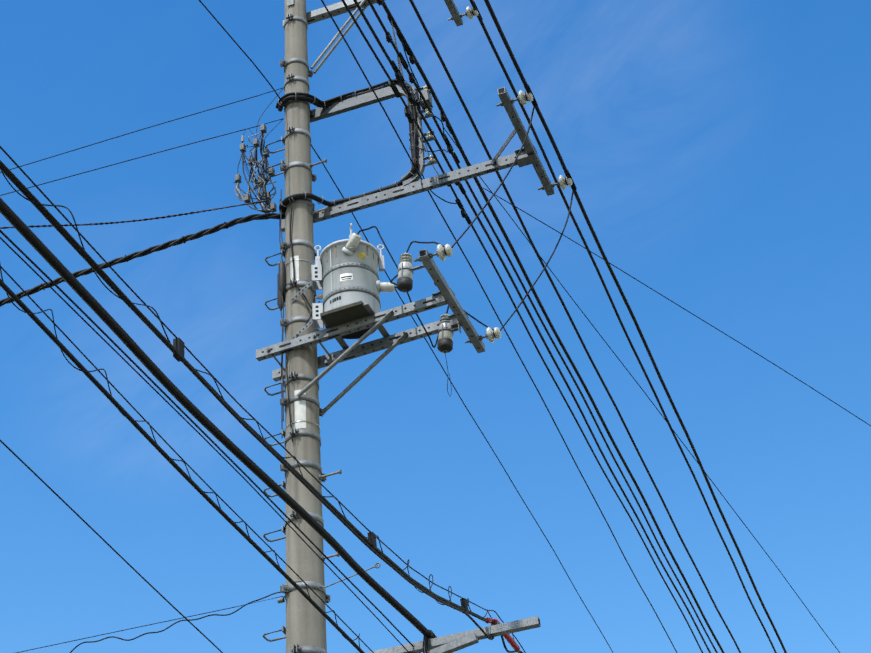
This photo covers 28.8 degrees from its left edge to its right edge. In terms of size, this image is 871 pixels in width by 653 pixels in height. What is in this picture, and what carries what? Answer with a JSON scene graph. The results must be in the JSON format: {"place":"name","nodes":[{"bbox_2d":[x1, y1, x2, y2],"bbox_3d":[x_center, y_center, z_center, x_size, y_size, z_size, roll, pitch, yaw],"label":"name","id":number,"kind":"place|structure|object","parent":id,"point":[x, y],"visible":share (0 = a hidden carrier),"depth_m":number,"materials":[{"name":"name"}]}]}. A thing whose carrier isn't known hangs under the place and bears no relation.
{"place":"outdoors","nodes":[
{"label":"outdoors","id":0,"kind":"place"},
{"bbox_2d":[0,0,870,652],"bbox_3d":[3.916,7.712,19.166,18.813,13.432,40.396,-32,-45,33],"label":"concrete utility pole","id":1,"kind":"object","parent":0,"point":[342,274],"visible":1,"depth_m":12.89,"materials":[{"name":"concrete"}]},
{"bbox_2d":[0,0,870,652],"label":"sky","id":2,"kind":"structure","parent":0,"point":[716,154],"materials":[{"name":"blue"}]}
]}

